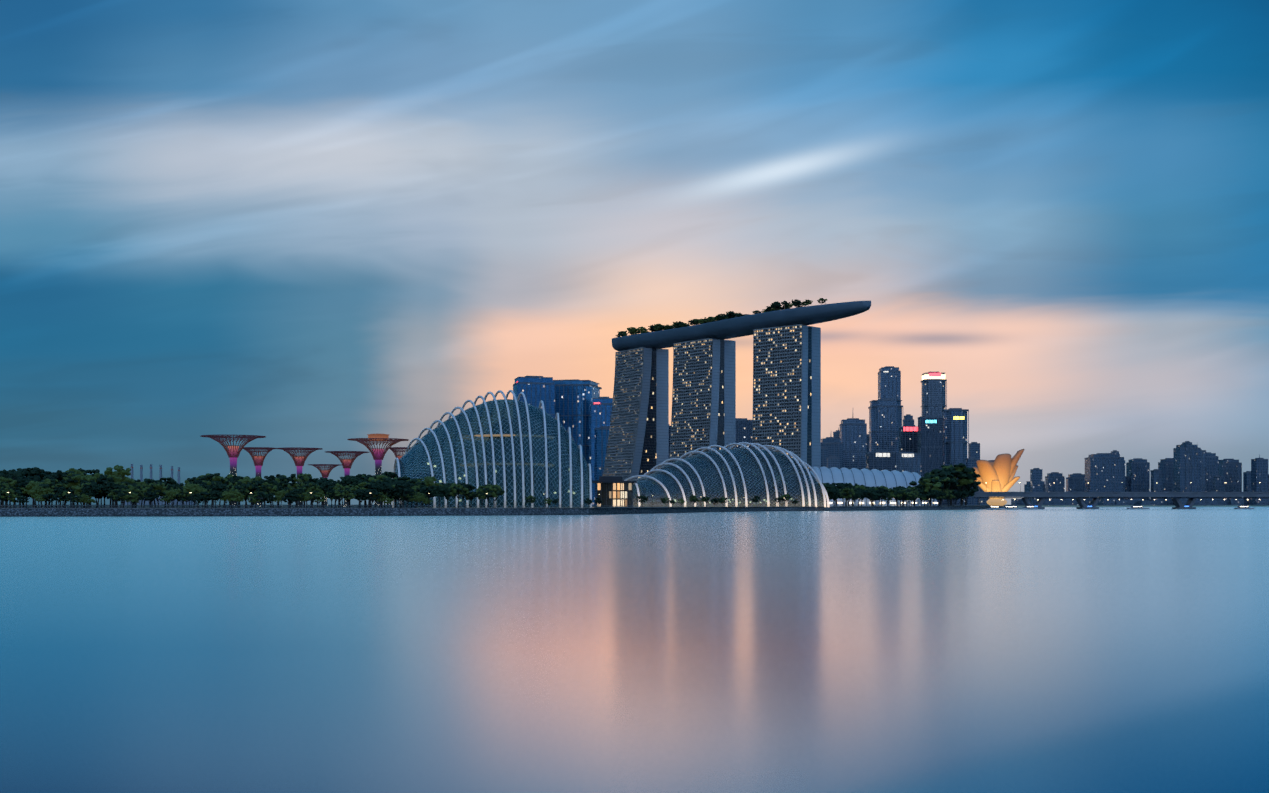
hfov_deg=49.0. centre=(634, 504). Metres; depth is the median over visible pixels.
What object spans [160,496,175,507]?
tree
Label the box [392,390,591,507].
dome
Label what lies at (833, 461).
building
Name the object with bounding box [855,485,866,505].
tree
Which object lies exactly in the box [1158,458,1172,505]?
waterfront block
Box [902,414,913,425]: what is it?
skyscraper
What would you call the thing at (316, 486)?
tree
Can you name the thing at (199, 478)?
tree
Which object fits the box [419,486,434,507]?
tree
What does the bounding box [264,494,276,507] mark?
tree
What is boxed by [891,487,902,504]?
tree
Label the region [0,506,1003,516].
sea wall
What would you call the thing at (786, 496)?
tree
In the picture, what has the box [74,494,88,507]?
tree
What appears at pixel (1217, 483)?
waterfront block
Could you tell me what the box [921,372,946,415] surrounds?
cbd tower
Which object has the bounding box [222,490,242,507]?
tree
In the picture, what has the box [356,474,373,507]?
tree
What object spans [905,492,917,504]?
tree
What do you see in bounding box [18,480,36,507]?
tree
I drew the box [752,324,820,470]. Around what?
mbs tower
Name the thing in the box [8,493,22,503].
tree
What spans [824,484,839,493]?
tree
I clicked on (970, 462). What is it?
building
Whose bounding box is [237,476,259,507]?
tree
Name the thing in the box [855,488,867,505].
tree
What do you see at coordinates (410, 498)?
tree
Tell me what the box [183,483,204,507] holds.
tree
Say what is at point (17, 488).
tree
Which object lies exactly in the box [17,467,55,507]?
tree
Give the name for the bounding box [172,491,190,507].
tree
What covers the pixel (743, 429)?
bayfront tower
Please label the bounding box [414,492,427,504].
tree
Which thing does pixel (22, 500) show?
tree
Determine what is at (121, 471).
tree
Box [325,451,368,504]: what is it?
supertree
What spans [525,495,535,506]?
tree
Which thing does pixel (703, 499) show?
tree
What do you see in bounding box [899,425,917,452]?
cbd tower
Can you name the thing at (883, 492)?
tree
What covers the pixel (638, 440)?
mbs tower
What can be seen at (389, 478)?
tree
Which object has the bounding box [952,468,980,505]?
tree
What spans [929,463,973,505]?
tree
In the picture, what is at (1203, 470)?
waterfront block
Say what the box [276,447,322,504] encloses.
supertree
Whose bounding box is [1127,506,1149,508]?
moored boat
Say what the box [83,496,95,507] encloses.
tree
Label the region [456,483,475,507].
tree
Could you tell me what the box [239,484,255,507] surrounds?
tree
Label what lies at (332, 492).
tree
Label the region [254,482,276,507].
tree
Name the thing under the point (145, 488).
tree
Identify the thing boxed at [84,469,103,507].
tree
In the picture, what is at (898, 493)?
tree
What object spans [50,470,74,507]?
tree
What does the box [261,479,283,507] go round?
tree
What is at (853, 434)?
cbd tower
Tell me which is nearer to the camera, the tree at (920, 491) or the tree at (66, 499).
the tree at (66, 499)
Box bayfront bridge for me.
[972,483,1268,508]
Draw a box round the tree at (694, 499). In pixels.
[689,495,699,502]
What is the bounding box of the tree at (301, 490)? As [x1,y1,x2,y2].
[294,488,306,507]
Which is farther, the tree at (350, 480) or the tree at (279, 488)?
the tree at (350, 480)
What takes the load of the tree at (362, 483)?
on the ground
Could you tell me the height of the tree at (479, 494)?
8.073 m
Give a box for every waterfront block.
[1024,481,1044,491]
[1045,472,1064,505]
[1066,473,1084,491]
[1085,453,1123,505]
[1124,460,1124,505]
[1125,476,1129,491]
[1126,458,1149,500]
[1150,469,1162,505]
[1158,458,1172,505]
[1173,444,1200,505]
[1182,441,1191,491]
[1200,449,1205,505]
[1206,452,1217,491]
[1213,475,1222,505]
[1218,459,1241,491]
[1243,471,1250,505]
[1251,454,1267,505]
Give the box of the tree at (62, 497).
[54,494,65,504]
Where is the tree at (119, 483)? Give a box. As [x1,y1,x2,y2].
[105,482,126,507]
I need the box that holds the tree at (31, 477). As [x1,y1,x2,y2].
[22,476,35,507]
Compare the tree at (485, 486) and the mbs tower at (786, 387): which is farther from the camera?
the mbs tower at (786, 387)
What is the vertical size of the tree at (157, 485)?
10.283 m
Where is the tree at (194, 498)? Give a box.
[188,494,201,503]
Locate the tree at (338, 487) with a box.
[327,483,347,507]
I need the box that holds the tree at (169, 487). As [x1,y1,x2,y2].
[160,484,180,507]
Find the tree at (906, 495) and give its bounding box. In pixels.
[897,489,912,504]
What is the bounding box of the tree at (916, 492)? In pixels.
[910,490,920,505]
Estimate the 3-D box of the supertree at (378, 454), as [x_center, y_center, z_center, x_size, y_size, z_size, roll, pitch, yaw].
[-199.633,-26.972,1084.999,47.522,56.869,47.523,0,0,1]
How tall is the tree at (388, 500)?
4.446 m
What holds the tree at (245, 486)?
on the ground
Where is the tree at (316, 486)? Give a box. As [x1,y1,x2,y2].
[304,483,323,494]
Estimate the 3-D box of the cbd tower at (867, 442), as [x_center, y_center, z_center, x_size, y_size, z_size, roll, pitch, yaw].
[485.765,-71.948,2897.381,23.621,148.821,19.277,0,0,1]
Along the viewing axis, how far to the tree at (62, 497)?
502.92 m
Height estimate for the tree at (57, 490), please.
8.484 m
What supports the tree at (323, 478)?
on the ground
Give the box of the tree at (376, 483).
[371,480,392,504]
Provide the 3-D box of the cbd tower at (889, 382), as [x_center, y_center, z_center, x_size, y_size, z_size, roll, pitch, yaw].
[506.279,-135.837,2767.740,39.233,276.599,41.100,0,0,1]
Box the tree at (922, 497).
[918,494,926,505]
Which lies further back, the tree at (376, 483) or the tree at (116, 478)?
the tree at (116, 478)
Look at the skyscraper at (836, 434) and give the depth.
3109.37 m
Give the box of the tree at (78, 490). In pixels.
[71,483,100,507]
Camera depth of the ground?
1051.60 m
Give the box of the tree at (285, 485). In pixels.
[277,482,289,503]
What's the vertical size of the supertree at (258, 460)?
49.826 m
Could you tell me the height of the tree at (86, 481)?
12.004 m
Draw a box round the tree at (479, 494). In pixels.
[474,489,488,507]
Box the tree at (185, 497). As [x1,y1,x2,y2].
[179,492,192,507]
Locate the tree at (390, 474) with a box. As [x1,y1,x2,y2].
[373,471,396,507]
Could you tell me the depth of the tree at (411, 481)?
574.17 m
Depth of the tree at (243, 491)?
525.76 m
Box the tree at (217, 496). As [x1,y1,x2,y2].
[208,490,224,507]
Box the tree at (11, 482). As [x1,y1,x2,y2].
[0,477,20,507]
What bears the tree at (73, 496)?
on the ground
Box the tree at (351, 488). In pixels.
[336,484,359,507]
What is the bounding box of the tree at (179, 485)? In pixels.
[173,484,183,507]
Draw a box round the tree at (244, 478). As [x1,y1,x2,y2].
[237,476,250,507]
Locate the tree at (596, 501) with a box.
[594,498,602,507]
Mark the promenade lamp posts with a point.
(311, 504)
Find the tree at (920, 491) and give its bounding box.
[907,487,922,504]
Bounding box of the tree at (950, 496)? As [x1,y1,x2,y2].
[942,490,954,505]
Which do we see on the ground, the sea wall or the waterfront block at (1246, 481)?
the waterfront block at (1246, 481)
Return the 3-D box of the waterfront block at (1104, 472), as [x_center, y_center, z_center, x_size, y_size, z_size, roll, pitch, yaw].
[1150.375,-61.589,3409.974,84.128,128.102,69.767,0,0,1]
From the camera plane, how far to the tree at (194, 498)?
507.45 m
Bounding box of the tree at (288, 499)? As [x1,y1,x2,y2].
[282,494,294,504]
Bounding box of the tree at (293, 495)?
[285,489,304,507]
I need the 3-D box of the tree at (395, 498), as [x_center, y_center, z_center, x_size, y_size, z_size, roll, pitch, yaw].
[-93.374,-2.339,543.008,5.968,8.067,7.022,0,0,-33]
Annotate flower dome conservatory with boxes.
[624,442,829,506]
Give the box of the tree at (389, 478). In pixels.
[382,477,396,507]
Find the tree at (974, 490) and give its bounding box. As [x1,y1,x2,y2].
[952,481,980,505]
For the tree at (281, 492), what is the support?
on the ground
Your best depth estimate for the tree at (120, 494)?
504.20 m
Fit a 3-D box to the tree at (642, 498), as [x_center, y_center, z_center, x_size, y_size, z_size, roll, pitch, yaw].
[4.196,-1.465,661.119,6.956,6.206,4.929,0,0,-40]
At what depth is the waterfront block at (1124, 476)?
3487.04 m
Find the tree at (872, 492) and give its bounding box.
[863,489,880,504]
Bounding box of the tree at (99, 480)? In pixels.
[96,476,109,504]
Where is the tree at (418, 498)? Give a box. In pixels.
[411,495,424,507]
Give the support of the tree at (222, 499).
on the ground
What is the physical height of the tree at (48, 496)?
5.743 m
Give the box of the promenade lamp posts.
[7,492,652,507]
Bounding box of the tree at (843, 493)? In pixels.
[839,486,854,505]
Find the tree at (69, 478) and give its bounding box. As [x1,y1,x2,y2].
[60,473,86,507]
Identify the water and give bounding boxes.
[0,505,1268,792]
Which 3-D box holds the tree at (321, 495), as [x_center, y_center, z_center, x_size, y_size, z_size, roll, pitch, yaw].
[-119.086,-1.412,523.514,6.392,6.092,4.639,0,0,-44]
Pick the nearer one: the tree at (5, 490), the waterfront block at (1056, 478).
the tree at (5, 490)
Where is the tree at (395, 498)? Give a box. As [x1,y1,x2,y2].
[387,489,402,507]
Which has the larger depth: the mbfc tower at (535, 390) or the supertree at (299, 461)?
the mbfc tower at (535, 390)
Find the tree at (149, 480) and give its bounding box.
[144,478,162,507]
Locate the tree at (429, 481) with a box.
[417,476,442,497]
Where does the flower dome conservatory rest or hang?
on the ground
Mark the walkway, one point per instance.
(494, 435)
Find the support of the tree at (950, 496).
on the ground
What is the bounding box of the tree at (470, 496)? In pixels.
[466,491,476,507]
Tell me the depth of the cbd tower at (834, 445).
2541.39 m
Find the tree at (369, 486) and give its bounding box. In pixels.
[360,484,377,507]
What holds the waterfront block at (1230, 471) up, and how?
on the ground
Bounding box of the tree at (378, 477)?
[368,475,396,507]
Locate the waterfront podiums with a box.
[1011,498,1268,504]
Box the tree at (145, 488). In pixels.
[140,485,160,507]
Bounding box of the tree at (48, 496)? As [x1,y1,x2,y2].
[41,493,57,507]
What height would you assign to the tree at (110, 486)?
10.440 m
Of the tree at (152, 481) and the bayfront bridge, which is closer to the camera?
the tree at (152, 481)
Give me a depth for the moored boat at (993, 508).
1170.78 m
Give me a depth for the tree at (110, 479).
565.88 m
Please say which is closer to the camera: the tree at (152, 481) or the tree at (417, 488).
the tree at (417, 488)
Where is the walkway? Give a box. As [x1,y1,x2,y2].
[474,434,593,507]
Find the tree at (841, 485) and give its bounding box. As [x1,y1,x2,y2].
[832,483,843,505]
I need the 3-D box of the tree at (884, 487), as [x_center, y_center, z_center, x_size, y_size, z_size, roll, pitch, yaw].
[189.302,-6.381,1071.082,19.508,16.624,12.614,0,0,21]
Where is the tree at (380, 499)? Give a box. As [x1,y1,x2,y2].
[373,492,386,507]
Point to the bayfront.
(669, 437)
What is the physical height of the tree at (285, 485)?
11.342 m
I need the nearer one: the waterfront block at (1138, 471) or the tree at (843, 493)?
the tree at (843, 493)
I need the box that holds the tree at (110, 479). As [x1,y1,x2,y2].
[97,474,114,507]
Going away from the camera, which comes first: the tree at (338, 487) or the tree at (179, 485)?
the tree at (338, 487)
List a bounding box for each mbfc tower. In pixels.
[513,376,554,417]
[553,379,601,463]
[591,397,612,504]
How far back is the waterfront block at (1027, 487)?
3720.15 m
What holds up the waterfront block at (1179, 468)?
on the ground
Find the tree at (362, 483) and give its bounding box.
[358,482,369,507]
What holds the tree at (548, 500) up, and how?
on the ground
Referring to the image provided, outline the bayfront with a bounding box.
[669,424,670,455]
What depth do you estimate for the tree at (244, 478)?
629.36 m
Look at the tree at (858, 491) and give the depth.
994.49 m
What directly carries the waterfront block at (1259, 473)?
on the ground
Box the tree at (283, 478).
[264,474,295,507]
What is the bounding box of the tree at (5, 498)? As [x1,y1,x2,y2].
[0,494,6,507]
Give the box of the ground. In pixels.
[4,505,1034,507]
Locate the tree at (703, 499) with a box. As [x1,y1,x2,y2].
[701,496,710,502]
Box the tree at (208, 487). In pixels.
[196,484,211,507]
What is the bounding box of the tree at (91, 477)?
[69,473,99,507]
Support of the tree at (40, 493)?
on the ground
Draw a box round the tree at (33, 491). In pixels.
[28,486,49,507]
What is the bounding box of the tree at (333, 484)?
[325,483,335,507]
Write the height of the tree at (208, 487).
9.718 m
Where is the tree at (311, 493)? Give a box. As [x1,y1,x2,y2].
[306,491,320,507]
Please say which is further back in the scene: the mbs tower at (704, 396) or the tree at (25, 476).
the mbs tower at (704, 396)
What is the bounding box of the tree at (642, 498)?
[636,495,648,506]
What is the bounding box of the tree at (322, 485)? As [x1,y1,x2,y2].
[314,481,328,507]
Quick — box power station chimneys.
[125,464,195,504]
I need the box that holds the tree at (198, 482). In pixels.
[189,480,206,507]
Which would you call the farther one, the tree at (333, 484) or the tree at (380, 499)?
the tree at (333, 484)
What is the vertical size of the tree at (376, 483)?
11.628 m
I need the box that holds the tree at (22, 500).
[18,497,28,504]
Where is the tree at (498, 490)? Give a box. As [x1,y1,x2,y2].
[485,485,504,506]
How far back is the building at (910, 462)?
2308.83 m
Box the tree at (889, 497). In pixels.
[881,492,895,505]
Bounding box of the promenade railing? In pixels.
[0,505,986,508]
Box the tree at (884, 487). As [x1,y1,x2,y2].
[870,486,891,501]
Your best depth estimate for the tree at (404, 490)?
534.51 m
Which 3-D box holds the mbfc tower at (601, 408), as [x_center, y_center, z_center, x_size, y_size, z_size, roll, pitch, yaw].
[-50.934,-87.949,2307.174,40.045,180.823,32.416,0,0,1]
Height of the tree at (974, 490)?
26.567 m
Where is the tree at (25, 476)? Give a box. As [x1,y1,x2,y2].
[7,468,29,507]
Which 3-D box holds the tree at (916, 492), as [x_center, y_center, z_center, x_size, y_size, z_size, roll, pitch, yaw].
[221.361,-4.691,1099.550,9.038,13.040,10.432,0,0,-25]
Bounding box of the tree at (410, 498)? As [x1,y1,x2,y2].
[401,494,416,502]
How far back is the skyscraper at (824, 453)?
2392.22 m
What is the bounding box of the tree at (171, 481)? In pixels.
[151,477,177,507]
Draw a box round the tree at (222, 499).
[221,491,232,507]
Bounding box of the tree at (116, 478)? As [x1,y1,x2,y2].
[107,474,121,500]
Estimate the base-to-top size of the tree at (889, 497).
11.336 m
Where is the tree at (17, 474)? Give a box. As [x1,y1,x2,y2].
[5,471,31,507]
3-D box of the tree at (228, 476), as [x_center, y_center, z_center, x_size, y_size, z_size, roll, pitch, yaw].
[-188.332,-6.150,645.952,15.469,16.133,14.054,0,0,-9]
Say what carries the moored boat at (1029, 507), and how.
on the water
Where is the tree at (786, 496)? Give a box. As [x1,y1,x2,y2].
[780,494,791,500]
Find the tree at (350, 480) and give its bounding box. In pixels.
[336,475,366,507]
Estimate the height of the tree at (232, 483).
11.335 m
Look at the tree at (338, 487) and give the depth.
550.00 m
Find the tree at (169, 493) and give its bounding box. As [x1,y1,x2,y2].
[164,489,180,507]
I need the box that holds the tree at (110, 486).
[101,482,123,507]
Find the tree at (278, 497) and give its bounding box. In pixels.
[273,495,281,507]
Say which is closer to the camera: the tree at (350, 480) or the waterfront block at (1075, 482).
the tree at (350, 480)
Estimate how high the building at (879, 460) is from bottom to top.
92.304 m
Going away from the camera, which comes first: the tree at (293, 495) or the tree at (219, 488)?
the tree at (293, 495)
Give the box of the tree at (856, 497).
[846,492,860,505]
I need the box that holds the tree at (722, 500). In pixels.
[718,497,726,504]
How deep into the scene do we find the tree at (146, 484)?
556.28 m
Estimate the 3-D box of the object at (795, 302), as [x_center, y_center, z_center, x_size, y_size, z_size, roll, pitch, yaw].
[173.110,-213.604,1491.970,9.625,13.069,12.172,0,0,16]
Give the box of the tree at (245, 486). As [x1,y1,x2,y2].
[238,480,262,507]
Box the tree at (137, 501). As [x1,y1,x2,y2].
[131,497,140,504]
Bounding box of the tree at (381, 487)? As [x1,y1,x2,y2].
[373,482,394,507]
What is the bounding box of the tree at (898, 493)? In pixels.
[890,490,904,505]
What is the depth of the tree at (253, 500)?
516.40 m
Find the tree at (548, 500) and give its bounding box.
[544,498,551,504]
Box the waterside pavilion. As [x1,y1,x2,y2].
[592,476,636,506]
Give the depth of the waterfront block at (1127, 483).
3797.14 m
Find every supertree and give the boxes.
[200,435,265,504]
[239,447,275,504]
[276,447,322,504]
[308,464,340,504]
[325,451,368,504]
[347,433,408,504]
[389,447,410,458]
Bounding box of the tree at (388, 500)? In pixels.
[382,497,393,507]
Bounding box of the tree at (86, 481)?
[70,479,96,507]
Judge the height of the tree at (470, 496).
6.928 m
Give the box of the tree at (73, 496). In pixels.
[68,494,81,507]
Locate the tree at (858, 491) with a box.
[849,489,862,505]
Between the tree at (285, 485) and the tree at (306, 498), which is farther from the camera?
the tree at (285, 485)
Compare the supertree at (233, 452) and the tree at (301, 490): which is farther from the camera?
the supertree at (233, 452)
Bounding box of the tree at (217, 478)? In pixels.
[200,473,227,507]
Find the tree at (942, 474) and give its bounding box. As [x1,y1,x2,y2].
[924,469,957,505]
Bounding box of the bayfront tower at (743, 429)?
[736,418,752,447]
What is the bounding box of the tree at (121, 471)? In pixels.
[99,465,134,507]
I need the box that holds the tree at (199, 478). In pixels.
[186,475,212,507]
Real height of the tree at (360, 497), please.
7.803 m
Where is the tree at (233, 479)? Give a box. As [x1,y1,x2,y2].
[221,477,238,507]
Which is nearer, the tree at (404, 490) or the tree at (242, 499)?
the tree at (242, 499)
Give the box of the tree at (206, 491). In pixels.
[201,489,214,507]
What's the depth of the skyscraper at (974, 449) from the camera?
2882.98 m
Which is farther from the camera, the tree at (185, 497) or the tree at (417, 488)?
the tree at (417, 488)
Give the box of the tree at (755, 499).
[750,495,760,502]
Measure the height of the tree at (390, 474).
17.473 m
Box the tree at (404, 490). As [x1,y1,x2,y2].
[387,481,417,507]
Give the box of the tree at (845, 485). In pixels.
[837,483,854,505]
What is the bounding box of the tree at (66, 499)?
[58,491,71,507]
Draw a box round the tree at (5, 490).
[0,488,21,507]
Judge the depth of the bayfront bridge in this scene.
1308.79 m
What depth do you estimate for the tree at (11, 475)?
537.34 m
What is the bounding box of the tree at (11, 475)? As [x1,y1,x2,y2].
[0,469,22,507]
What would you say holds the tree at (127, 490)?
on the ground
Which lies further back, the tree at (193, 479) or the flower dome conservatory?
the flower dome conservatory
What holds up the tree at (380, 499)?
on the ground
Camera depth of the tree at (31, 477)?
575.75 m
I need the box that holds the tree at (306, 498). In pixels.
[296,492,310,502]
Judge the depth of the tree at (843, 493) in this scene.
981.21 m
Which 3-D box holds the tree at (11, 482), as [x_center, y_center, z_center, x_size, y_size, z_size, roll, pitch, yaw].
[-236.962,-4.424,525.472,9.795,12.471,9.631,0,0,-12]
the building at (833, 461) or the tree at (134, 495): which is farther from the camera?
the building at (833, 461)
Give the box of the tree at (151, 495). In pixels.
[141,491,158,507]
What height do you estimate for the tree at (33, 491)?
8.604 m
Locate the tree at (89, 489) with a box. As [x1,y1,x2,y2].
[80,484,100,507]
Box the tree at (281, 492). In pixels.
[273,490,288,507]
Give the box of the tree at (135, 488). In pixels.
[127,485,141,507]
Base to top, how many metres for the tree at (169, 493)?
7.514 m
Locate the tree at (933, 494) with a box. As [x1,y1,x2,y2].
[926,489,941,505]
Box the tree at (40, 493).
[36,488,54,507]
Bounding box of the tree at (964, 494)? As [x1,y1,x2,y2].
[955,490,970,504]
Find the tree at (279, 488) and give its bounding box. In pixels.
[269,486,282,507]
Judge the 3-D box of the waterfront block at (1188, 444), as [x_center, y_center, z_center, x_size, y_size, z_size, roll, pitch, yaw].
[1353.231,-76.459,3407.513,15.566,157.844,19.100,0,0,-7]
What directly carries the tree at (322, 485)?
on the ground
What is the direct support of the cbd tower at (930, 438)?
on the ground
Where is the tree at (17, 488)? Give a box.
[10,484,19,507]
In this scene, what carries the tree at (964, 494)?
on the ground
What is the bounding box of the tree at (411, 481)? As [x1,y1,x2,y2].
[385,477,418,507]
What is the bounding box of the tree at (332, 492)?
[326,489,346,507]
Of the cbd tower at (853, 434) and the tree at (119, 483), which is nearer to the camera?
the tree at (119, 483)
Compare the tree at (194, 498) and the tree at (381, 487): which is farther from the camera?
the tree at (381, 487)
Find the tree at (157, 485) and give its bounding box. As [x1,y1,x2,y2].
[146,482,167,507]
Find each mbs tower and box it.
[603,347,668,480]
[669,338,735,462]
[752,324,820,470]
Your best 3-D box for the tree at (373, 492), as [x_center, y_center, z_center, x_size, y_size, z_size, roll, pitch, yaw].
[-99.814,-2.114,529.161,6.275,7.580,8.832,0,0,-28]
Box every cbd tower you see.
[821,437,842,468]
[839,417,866,469]
[867,434,868,451]
[868,399,902,452]
[878,366,900,399]
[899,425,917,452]
[918,415,942,504]
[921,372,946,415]
[942,408,968,504]
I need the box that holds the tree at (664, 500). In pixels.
[660,497,669,506]
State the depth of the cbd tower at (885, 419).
2688.58 m
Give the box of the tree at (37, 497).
[33,494,45,502]
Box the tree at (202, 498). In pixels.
[197,492,211,507]
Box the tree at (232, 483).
[221,481,240,507]
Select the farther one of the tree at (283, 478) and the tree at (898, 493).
the tree at (898, 493)
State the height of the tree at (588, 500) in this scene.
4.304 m
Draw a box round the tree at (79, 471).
[63,468,86,507]
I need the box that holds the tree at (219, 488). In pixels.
[211,484,227,507]
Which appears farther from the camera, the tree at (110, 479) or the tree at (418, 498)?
the tree at (110, 479)
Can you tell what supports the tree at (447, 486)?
on the ground
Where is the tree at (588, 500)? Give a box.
[584,498,592,507]
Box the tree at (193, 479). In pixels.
[185,477,197,507]
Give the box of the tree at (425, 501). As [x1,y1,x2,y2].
[420,498,432,507]
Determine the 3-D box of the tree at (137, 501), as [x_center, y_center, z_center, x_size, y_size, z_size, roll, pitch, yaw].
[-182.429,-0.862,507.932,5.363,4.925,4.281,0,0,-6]
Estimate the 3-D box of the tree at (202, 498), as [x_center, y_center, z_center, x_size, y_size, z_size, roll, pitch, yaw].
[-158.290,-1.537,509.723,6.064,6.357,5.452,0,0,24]
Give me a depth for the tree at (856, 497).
988.66 m
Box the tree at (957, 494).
[949,491,961,505]
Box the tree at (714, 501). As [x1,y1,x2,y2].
[710,498,718,506]
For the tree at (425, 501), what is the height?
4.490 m
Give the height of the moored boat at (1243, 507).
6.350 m
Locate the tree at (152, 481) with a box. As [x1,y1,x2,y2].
[135,479,163,504]
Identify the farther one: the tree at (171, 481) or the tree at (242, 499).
the tree at (171, 481)
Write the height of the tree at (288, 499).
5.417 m
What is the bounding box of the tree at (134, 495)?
[122,493,139,503]
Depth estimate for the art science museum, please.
1625.13 m
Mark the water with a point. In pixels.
(1074, 649)
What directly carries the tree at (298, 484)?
on the ground
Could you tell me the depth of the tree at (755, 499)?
865.73 m
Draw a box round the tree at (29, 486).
[21,480,44,507]
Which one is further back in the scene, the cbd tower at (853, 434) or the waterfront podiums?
the waterfront podiums
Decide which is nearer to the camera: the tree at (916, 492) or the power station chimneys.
the tree at (916, 492)
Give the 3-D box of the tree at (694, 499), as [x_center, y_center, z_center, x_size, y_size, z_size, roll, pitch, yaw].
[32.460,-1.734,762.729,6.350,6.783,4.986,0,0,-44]
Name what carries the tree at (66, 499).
on the ground
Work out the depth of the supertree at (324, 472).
1404.71 m
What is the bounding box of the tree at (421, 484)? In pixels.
[414,482,427,506]
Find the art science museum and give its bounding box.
[972,449,1024,505]
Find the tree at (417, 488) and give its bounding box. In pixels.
[411,486,420,507]
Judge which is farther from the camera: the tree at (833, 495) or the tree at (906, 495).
the tree at (906, 495)
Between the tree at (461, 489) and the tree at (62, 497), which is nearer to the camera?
the tree at (62, 497)
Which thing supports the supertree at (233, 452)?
on the ground
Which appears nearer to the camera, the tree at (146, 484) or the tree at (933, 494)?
the tree at (146, 484)
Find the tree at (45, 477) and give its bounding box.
[40,474,56,507]
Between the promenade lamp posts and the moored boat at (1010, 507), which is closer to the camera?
the promenade lamp posts
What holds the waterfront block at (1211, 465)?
on the ground
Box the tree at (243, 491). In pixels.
[230,486,248,504]
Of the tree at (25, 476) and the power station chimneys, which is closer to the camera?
the tree at (25, 476)
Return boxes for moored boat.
[986,506,1004,509]
[1004,506,1024,508]
[1025,506,1037,508]
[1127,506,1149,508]
[1234,506,1253,508]
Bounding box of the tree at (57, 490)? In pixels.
[53,486,74,507]
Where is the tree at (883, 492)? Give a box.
[875,488,888,505]
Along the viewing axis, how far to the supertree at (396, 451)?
1250.55 m
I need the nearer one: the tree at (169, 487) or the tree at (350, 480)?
the tree at (169, 487)
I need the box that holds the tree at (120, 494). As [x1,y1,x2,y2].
[112,491,131,507]
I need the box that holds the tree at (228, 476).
[222,474,242,501]
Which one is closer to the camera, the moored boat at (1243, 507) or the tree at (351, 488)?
the tree at (351, 488)
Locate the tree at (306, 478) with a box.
[292,473,313,507]
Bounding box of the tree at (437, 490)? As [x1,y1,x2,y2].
[430,485,451,507]
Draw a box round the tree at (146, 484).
[132,481,148,507]
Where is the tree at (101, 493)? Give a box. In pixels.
[92,483,105,507]
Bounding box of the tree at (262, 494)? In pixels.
[252,491,272,507]
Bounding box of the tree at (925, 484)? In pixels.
[909,475,949,504]
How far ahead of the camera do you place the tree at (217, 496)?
510.28 m
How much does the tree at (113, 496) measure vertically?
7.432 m
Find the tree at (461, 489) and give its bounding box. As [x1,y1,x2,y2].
[448,483,468,507]
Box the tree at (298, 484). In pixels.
[288,482,308,507]
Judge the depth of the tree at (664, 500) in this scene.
703.25 m
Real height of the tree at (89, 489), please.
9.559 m
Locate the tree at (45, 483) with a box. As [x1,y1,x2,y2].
[35,478,68,507]
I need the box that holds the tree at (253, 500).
[247,495,261,507]
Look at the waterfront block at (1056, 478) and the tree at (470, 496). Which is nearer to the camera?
the tree at (470, 496)
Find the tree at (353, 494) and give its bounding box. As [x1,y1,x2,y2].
[340,489,356,507]
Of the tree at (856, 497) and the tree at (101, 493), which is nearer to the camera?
the tree at (101, 493)
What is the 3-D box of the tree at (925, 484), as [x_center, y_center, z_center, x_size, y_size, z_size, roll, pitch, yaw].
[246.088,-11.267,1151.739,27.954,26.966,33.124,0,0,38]
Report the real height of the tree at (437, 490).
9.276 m
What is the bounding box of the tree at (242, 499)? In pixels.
[236,495,244,507]
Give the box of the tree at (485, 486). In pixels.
[477,484,495,507]
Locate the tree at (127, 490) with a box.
[121,488,137,507]
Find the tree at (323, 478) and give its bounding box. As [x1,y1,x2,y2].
[303,477,336,507]
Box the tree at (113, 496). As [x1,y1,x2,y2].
[108,489,122,507]
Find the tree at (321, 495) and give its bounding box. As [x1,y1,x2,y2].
[312,493,326,507]
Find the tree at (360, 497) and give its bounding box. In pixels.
[350,489,369,507]
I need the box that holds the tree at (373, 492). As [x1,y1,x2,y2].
[363,489,382,507]
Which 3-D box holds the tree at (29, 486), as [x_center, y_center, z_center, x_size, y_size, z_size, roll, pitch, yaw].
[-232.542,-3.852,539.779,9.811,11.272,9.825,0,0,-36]
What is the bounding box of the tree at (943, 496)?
[937,493,948,505]
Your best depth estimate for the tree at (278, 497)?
517.12 m
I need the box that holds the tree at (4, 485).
[0,483,10,507]
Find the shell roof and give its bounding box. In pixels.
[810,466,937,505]
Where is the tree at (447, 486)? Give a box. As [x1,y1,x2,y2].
[441,483,455,507]
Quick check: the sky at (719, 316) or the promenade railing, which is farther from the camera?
the sky at (719, 316)
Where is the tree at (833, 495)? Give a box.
[827,488,842,500]

